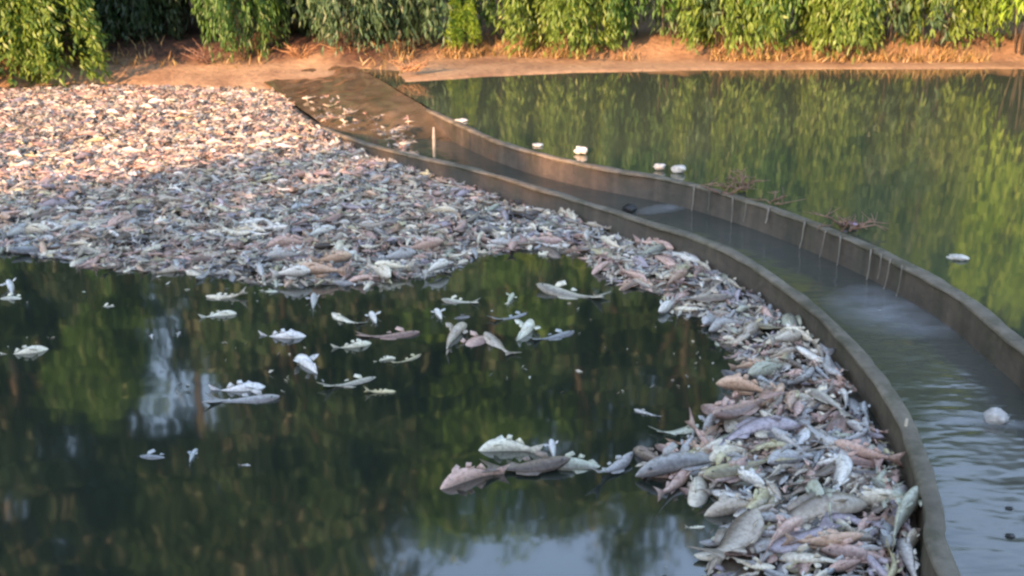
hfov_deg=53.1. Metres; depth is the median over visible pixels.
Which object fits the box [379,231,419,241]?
dead fish
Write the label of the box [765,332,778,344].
dead fish
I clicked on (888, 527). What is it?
dead fish
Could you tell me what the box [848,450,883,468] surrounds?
dead fish
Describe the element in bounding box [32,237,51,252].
dead fish
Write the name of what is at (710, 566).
dead fish
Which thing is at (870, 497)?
dead fish
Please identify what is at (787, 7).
hanging shrub
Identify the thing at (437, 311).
dead fish
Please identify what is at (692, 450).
dead fish
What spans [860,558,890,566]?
dead fish
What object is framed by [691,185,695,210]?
water trickle
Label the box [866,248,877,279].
water trickle
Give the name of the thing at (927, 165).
pond water
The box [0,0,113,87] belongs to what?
hanging shrub
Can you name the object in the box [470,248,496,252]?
dead fish
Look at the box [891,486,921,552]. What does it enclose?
dead fish
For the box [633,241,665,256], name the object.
dead fish
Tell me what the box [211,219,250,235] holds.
dead fish
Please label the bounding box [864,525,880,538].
dead fish
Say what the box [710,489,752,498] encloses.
dead fish
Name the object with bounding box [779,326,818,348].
dead fish
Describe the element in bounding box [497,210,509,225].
dead fish
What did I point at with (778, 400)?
dead fish
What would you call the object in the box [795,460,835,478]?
dead fish
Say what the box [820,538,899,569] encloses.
dead fish
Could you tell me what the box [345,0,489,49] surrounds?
hanging shrub
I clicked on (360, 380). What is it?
dead fish
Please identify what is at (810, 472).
dead fish
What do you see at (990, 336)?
concrete wall
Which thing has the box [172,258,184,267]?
dead fish
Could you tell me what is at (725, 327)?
dead fish
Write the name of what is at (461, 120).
foam lump
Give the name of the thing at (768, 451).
dead fish
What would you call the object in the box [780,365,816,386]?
dead fish
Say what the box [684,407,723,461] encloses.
dead fish
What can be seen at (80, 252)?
dead fish
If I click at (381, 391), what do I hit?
dead fish
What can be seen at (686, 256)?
dead fish
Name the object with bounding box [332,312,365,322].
dead fish
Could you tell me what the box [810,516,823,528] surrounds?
dead fish
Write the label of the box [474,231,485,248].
dead fish
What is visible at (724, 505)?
dead fish
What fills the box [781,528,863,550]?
dead fish
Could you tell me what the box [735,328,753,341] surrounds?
dead fish
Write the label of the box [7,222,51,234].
dead fish
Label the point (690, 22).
hanging shrub
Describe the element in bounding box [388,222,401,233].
dead fish
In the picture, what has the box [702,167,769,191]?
twig heap
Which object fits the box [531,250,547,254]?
dead fish
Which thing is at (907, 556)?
dead fish
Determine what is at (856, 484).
dead fish
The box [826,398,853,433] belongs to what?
dead fish
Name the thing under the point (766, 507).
dead fish
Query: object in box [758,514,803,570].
dead fish
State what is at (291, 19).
hanging shrub
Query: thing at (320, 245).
dead fish
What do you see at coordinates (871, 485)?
dead fish
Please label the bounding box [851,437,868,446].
dead fish
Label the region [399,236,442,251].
dead fish
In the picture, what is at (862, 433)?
dead fish
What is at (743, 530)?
dead fish
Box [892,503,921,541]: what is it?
dead fish
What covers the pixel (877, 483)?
dead fish
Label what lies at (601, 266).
dead fish
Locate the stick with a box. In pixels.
[432,127,435,158]
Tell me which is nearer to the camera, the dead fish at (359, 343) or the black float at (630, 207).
the dead fish at (359, 343)
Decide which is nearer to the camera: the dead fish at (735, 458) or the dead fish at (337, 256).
the dead fish at (735, 458)
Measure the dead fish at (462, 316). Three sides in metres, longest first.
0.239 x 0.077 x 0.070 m
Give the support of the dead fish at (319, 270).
on the dead fish raft
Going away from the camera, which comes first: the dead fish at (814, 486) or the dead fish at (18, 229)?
the dead fish at (814, 486)
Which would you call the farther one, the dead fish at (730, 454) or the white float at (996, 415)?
the white float at (996, 415)
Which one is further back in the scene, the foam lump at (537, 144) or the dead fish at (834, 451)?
the foam lump at (537, 144)
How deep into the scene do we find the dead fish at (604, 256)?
8.48 m
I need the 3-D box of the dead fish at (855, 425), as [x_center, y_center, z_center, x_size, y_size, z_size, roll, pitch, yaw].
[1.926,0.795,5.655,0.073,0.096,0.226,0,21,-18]
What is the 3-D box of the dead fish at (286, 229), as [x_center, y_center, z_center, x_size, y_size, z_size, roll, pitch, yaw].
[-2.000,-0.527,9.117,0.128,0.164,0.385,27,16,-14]
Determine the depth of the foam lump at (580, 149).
11.18 m
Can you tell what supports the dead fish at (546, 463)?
on the pool water at (330, 481)
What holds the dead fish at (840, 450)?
on the scum film
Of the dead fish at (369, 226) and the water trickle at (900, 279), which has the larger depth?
the dead fish at (369, 226)
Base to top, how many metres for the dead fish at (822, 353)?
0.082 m
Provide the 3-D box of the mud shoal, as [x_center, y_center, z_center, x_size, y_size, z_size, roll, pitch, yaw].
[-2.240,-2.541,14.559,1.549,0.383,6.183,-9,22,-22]
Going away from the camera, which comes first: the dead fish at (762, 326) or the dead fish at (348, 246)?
the dead fish at (762, 326)
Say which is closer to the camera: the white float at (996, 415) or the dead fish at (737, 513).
the dead fish at (737, 513)
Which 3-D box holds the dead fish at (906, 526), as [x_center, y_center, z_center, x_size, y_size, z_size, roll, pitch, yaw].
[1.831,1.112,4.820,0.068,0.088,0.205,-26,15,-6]
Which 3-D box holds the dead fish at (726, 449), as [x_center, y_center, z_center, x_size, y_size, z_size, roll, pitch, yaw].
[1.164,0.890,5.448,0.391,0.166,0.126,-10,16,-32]
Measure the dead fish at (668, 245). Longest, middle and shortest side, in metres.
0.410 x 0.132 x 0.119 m
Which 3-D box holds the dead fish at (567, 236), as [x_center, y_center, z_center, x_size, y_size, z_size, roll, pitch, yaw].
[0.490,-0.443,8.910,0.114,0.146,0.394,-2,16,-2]
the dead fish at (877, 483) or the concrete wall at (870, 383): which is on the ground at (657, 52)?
the concrete wall at (870, 383)
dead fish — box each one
[0,223,27,240]
[0,278,15,296]
[0,292,20,299]
[0,345,47,353]
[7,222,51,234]
[9,239,60,253]
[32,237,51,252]
[53,229,98,238]
[74,244,87,257]
[78,242,104,254]
[107,206,137,226]
[123,216,138,226]
[137,449,164,458]
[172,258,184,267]
[188,448,197,465]
[198,310,236,317]
[202,388,279,402]
[206,287,246,299]
[208,380,264,390]
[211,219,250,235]
[220,222,264,234]
[231,217,269,227]
[247,222,286,231]
[251,259,267,276]
[258,329,305,337]
[266,233,313,247]
[266,247,306,259]
[269,264,310,279]
[278,217,294,235]
[286,258,311,265]
[293,354,323,381]
[300,261,349,277]
[305,225,335,236]
[305,293,319,310]
[309,249,351,263]
[313,212,342,221]
[313,237,357,249]
[317,374,375,387]
[323,244,350,256]
[330,247,356,263]
[331,240,343,249]
[331,338,370,347]
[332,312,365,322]
[340,255,353,279]
[348,269,379,281]
[350,219,388,229]
[355,326,419,339]
[364,386,395,392]
[365,311,380,322]
[366,255,391,280]
[369,255,387,262]
[373,356,395,361]
[374,260,412,271]
[375,247,415,261]
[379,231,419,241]
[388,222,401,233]
[390,354,420,362]
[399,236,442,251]
[416,202,456,212]
[421,258,448,279]
[431,308,445,318]
[435,220,451,226]
[440,462,509,488]
[441,295,479,303]
[444,219,466,231]
[446,322,467,354]
[454,314,469,318]
[460,330,485,346]
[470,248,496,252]
[471,225,490,243]
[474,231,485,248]
[479,434,543,452]
[479,450,570,475]
[483,332,521,355]
[489,311,527,319]
[490,232,528,245]
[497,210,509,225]
[503,202,543,212]
[505,238,519,250]
[506,293,516,305]
[509,210,534,219]
[514,319,540,340]
[517,237,543,245]
[518,231,562,245]
[523,205,541,217]
[526,218,564,230]
[526,329,573,339]
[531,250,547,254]
[536,280,610,298]
[539,245,560,257]
[544,439,557,455]
[557,207,577,219]
[558,451,599,473]
[562,231,573,242]
[580,230,590,246]
[586,451,632,473]
[588,244,614,258]
[591,256,626,273]
[596,252,620,265]
[600,236,627,251]
[618,264,646,282]
[619,279,638,290]
[633,234,673,250]
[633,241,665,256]
[633,445,657,461]
[634,408,659,416]
[635,442,724,479]
[649,424,698,434]
[653,254,676,266]
[653,470,690,501]
[654,442,678,452]
[658,292,677,313]
[661,249,699,262]
[663,262,683,278]
[665,269,687,291]
[665,438,708,452]
[672,290,689,306]
[674,264,690,271]
[675,288,732,302]
[679,431,693,451]
[681,438,722,454]
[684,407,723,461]
[685,525,704,528]
[686,447,697,452]
[686,507,763,558]
[687,474,713,507]
[689,470,703,477]
[690,457,731,475]
[694,551,747,560]
[697,280,724,296]
[697,481,723,492]
[698,413,719,437]
[699,456,747,482]
[700,401,723,421]
[700,539,720,546]
[702,310,715,326]
[703,451,795,480]
[704,422,723,435]
[704,492,776,516]
[706,555,726,575]
[707,442,742,462]
[708,440,765,465]
[709,314,754,332]
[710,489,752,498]
[712,385,787,420]
[716,372,775,394]
[719,415,801,445]
[720,509,791,527]
[721,368,757,394]
[722,323,740,334]
[723,395,744,432]
[724,454,766,469]
[724,547,763,556]
[728,358,764,370]
[728,556,774,575]
[733,466,764,484]
[733,508,745,517]
[734,414,761,422]
[734,439,765,450]
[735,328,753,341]
[740,438,762,453]
[741,439,786,455]
[743,313,760,336]
[745,317,788,329]
[745,537,769,552]
[746,488,774,509]
[747,383,773,399]
[748,309,769,324]
[748,353,789,378]
[750,546,775,570]
[754,381,788,407]
[754,394,784,415]
[754,430,769,439]
[758,493,792,511]
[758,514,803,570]
[759,356,803,369]
[759,410,799,428]
[761,438,772,455]
[761,525,775,537]
[762,344,796,359]
[764,482,781,499]
[764,511,782,529]
[765,328,802,347]
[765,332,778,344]
[766,553,777,562]
[767,426,801,441]
[767,443,824,468]
[769,511,842,553]
[771,428,811,451]
[773,403,786,415]
[774,427,810,449]
[776,312,813,337]
[776,550,822,557]
[778,543,863,568]
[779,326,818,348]
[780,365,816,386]
[780,509,817,522]
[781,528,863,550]
[783,389,799,409]
[783,390,797,413]
[784,413,801,420]
[787,491,867,524]
[790,417,805,434]
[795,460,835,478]
[796,346,848,370]
[797,416,839,446]
[798,389,839,403]
[798,562,812,573]
[801,375,856,391]
[801,469,814,482]
[801,513,832,531]
[802,386,855,417]
[803,427,826,458]
[803,453,838,467]
[804,479,845,531]
[808,440,857,456]
[808,525,836,552]
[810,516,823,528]
[811,547,823,553]
[812,379,832,398]
[812,440,837,449]
[813,344,825,363]
[818,430,851,441]
[819,342,843,375]
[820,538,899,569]
[820,543,856,571]
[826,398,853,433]
[827,485,902,508]
[828,445,839,454]
[829,512,885,529]
[829,551,867,572]
[830,368,845,388]
[830,453,854,488]
[832,466,865,490]
[833,428,868,440]
[834,439,905,467]
[835,516,854,531]
[836,541,881,553]
[838,388,851,409]
[846,420,868,439]
[846,472,894,492]
[847,397,865,418]
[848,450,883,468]
[850,464,869,489]
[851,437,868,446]
[852,465,897,474]
[853,474,868,496]
[853,481,874,495]
[856,529,878,542]
[857,401,873,427]
[857,508,889,529]
[858,502,892,516]
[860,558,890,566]
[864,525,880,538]
[867,444,875,470]
[869,477,915,511]
[872,502,890,511]
[873,453,892,489]
[875,463,892,480]
[876,531,896,546]
[879,513,898,535]
[880,480,905,508]
[883,505,894,525]
[884,536,902,575]
[885,510,911,531]
[887,467,899,486]
[890,499,897,515]
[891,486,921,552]
[892,481,907,501]
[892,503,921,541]
[895,538,919,575]
[899,528,920,554]
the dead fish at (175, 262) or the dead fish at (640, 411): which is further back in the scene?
the dead fish at (175, 262)
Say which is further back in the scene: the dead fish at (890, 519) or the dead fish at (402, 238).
the dead fish at (402, 238)
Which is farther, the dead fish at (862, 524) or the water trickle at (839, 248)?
the water trickle at (839, 248)
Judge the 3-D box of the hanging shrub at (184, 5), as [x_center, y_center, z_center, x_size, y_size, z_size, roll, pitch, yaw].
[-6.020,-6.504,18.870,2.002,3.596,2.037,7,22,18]
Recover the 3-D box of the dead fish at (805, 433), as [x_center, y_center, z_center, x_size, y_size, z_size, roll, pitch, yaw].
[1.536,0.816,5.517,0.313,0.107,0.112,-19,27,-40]
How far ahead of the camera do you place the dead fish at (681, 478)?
5.17 m
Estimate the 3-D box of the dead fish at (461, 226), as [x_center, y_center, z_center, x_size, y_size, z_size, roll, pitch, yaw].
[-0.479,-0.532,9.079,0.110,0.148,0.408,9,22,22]
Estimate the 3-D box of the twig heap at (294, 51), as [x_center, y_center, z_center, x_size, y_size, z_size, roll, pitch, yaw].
[-3.678,-4.105,17.694,0.889,0.310,0.506,0,21,0]
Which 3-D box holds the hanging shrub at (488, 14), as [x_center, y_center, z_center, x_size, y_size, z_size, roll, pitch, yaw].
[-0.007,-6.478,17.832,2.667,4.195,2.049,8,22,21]
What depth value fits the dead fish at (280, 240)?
8.74 m
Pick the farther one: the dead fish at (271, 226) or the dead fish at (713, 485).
the dead fish at (271, 226)
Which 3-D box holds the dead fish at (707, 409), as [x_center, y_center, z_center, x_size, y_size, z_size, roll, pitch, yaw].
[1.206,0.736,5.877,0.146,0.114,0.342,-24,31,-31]
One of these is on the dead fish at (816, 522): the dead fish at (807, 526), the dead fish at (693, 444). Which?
the dead fish at (807, 526)
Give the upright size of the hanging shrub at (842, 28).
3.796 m
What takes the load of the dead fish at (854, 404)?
on the scum film
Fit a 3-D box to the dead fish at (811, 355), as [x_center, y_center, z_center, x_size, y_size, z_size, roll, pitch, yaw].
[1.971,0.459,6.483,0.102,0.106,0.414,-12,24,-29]
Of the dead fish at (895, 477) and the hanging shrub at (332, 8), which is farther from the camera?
the hanging shrub at (332, 8)
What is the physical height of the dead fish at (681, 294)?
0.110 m
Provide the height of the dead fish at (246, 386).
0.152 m
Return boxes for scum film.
[0,88,917,575]
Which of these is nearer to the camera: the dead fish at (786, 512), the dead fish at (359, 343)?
the dead fish at (786, 512)
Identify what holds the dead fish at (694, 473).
on the dead fish at (697, 498)
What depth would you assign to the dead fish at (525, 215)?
9.51 m
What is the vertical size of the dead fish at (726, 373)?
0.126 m
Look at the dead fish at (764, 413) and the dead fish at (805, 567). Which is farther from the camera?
the dead fish at (764, 413)
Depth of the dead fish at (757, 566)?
4.51 m
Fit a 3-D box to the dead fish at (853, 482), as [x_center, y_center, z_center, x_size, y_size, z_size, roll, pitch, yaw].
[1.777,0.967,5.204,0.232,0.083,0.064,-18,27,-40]
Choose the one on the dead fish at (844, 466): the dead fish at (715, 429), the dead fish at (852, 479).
the dead fish at (852, 479)
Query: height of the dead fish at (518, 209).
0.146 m
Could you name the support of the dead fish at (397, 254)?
on the dead fish raft
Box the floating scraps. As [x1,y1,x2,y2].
[0,83,833,566]
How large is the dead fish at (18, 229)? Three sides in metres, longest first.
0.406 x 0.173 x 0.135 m
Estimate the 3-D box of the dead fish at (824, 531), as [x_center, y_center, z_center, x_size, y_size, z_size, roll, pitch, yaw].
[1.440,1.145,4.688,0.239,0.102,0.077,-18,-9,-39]
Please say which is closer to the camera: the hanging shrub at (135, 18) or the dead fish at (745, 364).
the dead fish at (745, 364)
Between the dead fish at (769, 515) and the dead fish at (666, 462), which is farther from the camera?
the dead fish at (666, 462)
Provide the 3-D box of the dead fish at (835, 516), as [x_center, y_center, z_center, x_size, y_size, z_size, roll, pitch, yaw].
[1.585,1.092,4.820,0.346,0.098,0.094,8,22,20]
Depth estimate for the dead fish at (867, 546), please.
4.57 m
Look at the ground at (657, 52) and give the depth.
17.68 m
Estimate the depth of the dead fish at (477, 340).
6.90 m
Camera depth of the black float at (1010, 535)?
4.82 m
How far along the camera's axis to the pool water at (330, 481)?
5.84 m
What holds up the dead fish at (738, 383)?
on the dead fish at (778, 400)
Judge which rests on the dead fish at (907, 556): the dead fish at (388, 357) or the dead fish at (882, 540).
the dead fish at (882, 540)
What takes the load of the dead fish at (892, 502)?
on the dead fish at (894, 505)
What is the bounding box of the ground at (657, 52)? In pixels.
[0,0,1023,108]
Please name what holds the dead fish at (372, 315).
on the pool water at (330, 481)
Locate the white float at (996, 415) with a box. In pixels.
[984,407,1009,424]
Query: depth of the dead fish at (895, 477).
5.16 m
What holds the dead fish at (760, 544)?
on the scum film
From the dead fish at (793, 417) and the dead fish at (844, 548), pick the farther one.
the dead fish at (793, 417)
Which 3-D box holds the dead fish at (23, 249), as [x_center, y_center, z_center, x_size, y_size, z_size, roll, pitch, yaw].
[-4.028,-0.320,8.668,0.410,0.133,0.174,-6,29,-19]
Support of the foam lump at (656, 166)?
on the pond water at (927, 165)
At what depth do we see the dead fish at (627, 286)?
7.87 m
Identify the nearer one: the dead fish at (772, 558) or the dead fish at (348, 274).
the dead fish at (772, 558)
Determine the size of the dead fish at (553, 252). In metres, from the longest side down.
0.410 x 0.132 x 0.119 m
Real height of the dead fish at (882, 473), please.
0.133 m
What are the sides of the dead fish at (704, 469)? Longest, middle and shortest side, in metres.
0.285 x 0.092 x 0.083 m
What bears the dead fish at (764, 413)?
on the dead fish raft
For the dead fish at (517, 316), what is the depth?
7.33 m
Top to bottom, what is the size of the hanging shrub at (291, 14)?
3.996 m
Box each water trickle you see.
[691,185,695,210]
[731,195,737,222]
[799,221,808,248]
[837,235,846,264]
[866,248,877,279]
[883,258,898,288]
[896,264,909,295]
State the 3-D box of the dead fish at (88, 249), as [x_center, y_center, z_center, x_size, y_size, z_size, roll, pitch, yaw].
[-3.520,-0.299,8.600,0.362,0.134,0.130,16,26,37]
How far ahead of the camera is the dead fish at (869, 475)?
5.15 m
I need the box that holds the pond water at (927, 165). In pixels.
[359,68,1023,338]
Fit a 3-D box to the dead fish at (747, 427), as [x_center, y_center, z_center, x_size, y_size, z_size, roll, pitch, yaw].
[1.314,0.782,5.619,0.644,0.181,0.166,-13,24,-31]
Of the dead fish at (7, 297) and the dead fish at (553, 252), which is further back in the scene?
the dead fish at (553, 252)
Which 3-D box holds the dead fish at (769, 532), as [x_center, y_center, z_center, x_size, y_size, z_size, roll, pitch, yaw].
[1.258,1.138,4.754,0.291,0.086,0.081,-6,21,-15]
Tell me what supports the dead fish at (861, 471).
on the dead fish raft
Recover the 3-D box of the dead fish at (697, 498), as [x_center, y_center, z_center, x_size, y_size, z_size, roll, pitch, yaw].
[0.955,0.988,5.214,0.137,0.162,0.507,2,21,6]
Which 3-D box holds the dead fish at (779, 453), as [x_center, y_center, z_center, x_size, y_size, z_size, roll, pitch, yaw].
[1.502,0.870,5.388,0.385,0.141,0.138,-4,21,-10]
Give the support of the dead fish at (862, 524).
on the scum film
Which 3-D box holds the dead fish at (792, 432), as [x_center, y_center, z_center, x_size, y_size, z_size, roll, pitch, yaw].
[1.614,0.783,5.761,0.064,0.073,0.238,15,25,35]
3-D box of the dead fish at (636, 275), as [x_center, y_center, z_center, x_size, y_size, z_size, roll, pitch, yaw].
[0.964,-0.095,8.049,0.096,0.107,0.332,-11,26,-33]
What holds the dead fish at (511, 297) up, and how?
on the pool water at (330, 481)
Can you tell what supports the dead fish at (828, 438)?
on the dead fish at (812, 437)
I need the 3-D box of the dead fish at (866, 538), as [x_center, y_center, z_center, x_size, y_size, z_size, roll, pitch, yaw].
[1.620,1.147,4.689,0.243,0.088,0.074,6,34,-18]
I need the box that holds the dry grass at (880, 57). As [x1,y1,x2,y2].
[0,23,1012,75]
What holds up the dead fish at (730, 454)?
on the dead fish raft
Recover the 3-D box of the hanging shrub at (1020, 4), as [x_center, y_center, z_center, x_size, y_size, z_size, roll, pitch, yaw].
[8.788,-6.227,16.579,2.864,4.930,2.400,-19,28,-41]
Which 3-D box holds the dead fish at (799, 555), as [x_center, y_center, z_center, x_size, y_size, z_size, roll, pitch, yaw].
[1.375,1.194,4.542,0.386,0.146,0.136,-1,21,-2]
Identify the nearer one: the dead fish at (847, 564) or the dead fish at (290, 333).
the dead fish at (847, 564)
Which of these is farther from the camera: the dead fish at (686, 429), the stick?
the stick
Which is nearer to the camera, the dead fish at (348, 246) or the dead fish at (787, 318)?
the dead fish at (787, 318)
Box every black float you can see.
[622,203,637,211]
[1005,533,1014,537]
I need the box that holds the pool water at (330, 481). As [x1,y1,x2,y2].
[0,83,920,575]
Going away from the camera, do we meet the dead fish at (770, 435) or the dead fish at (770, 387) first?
the dead fish at (770, 435)
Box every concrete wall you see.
[266,89,960,575]
[425,107,1023,391]
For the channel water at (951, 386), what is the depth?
6.53 m
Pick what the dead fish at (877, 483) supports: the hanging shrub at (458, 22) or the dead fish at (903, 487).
the dead fish at (903, 487)
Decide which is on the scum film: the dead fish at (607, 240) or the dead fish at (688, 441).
the dead fish at (688, 441)
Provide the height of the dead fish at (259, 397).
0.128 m
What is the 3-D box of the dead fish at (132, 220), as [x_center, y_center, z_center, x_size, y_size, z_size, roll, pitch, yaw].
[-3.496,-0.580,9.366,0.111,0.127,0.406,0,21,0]
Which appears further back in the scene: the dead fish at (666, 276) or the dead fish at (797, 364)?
the dead fish at (666, 276)
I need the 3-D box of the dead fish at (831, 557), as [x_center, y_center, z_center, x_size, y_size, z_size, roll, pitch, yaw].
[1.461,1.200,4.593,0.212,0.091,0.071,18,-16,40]
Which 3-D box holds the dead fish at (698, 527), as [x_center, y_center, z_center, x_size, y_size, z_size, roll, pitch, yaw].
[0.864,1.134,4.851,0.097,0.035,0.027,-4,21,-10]
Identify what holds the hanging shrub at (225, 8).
on the ground at (657, 52)
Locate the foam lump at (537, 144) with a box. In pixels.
[532,143,543,146]
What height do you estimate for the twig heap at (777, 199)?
0.139 m
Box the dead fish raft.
[0,82,909,575]
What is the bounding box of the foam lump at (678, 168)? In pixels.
[671,165,685,172]
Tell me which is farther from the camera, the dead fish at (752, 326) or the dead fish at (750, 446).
the dead fish at (752, 326)
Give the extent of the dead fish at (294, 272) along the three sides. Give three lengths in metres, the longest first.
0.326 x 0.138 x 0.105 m
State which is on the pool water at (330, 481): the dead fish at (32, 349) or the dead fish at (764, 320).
the dead fish at (32, 349)
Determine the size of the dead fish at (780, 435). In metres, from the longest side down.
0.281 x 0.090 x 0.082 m
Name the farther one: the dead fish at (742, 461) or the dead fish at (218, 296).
the dead fish at (218, 296)
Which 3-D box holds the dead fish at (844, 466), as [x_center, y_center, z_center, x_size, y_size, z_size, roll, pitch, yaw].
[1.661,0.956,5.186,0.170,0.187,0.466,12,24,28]
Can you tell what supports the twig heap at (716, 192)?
on the concrete wall at (990, 336)
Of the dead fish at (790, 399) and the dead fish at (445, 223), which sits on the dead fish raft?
the dead fish at (790, 399)
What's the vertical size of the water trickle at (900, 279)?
0.245 m
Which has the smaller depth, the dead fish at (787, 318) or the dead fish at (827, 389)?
the dead fish at (827, 389)
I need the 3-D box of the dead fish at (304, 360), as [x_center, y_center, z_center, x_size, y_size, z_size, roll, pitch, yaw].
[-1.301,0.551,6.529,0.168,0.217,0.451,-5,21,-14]
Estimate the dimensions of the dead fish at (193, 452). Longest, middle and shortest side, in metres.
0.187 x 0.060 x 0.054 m
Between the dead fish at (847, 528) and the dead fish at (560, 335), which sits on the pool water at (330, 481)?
the dead fish at (560, 335)
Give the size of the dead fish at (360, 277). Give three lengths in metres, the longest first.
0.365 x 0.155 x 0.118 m
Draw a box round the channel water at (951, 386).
[295,106,1023,575]
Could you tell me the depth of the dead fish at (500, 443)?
5.53 m
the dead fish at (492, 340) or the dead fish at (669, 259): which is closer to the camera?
the dead fish at (492, 340)
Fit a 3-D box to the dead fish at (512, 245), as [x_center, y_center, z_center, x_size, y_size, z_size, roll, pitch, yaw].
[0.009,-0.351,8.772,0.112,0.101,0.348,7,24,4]
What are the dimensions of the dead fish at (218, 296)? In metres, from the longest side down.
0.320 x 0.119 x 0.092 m
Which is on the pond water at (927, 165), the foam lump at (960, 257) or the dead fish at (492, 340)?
the foam lump at (960, 257)
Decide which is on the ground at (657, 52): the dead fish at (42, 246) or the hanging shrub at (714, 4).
the hanging shrub at (714, 4)
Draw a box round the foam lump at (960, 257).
[946,254,969,260]
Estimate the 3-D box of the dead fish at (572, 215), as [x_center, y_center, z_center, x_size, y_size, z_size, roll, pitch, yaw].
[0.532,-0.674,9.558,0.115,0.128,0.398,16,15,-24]
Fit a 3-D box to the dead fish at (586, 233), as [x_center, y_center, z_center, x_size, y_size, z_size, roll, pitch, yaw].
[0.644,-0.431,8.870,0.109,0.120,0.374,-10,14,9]
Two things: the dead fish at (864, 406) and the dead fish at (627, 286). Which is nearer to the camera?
the dead fish at (864, 406)
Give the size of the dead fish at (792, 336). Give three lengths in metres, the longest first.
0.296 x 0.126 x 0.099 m
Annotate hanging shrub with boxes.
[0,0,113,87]
[0,3,7,52]
[47,0,125,41]
[92,0,183,46]
[141,0,231,35]
[145,0,220,36]
[190,0,290,61]
[229,0,321,46]
[255,0,316,30]
[287,0,391,56]
[291,0,382,36]
[338,0,441,50]
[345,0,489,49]
[439,0,569,40]
[444,0,481,49]
[490,0,629,57]
[560,0,685,47]
[620,0,734,38]
[674,0,791,61]
[705,0,831,44]
[773,0,889,64]
[822,0,963,47]
[862,0,1014,55]
[925,0,1023,37]
[965,0,1023,52]
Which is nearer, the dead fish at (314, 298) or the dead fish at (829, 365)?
the dead fish at (829, 365)
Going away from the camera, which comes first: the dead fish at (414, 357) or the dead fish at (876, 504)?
the dead fish at (876, 504)
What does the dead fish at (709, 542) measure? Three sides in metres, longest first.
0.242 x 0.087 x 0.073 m
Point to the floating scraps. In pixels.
(350, 235)
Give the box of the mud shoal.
[263,65,451,140]
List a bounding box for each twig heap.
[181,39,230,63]
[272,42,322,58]
[321,41,366,53]
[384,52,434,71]
[700,175,757,194]
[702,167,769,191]
[745,187,803,204]
[806,207,889,231]
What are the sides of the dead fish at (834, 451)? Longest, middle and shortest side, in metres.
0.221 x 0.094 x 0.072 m
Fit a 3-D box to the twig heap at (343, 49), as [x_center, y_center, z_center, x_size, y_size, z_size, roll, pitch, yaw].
[-2.886,-4.123,17.750,0.835,0.304,0.413,-4,21,-10]
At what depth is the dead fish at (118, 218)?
9.38 m
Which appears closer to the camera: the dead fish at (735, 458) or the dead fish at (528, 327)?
the dead fish at (735, 458)
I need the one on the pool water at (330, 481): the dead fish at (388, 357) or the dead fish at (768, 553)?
the dead fish at (388, 357)
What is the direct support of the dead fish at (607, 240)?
on the dead fish raft
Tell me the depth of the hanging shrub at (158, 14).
18.35 m
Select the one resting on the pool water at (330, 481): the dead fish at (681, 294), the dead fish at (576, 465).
the dead fish at (576, 465)
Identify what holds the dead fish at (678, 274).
on the dead fish raft
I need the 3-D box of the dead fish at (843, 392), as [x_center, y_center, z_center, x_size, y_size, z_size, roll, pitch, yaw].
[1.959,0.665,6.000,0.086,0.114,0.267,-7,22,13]
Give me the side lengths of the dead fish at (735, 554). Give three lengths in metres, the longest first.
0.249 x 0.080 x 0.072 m
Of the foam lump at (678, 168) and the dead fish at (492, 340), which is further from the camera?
the foam lump at (678, 168)
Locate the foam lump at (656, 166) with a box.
[653,163,665,169]
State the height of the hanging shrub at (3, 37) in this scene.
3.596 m
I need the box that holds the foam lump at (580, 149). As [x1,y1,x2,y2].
[574,146,587,153]
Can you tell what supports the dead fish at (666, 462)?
on the pool water at (330, 481)
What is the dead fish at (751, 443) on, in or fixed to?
on the scum film
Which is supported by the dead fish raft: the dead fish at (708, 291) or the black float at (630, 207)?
the dead fish at (708, 291)
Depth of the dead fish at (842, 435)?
5.57 m
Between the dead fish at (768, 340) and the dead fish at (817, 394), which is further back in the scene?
the dead fish at (768, 340)
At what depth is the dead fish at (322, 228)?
9.10 m
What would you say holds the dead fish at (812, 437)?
on the scum film
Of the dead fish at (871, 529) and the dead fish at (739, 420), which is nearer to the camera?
the dead fish at (871, 529)
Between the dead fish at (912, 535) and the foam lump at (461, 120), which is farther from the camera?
the foam lump at (461, 120)
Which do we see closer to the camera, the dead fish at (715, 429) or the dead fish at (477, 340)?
the dead fish at (715, 429)
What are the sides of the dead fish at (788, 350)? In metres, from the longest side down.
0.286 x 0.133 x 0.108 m
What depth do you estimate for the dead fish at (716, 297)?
7.53 m
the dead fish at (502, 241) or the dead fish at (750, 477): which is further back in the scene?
the dead fish at (502, 241)
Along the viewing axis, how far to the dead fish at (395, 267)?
8.13 m
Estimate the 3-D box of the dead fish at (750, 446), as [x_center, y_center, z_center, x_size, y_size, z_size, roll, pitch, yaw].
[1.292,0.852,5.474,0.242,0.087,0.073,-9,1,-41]
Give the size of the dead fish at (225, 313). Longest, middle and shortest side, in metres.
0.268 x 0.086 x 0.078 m
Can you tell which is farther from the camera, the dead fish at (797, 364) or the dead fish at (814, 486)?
the dead fish at (797, 364)
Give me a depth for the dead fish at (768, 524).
4.80 m
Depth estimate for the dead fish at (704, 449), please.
5.47 m
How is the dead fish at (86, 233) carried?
on the dead fish raft
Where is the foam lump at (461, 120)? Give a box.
[455,118,467,122]
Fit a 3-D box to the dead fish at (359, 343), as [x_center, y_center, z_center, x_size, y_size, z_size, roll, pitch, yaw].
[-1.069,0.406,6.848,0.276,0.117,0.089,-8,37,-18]
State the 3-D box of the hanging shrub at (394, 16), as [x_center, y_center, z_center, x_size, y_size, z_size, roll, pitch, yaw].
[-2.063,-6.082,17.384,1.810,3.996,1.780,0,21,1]

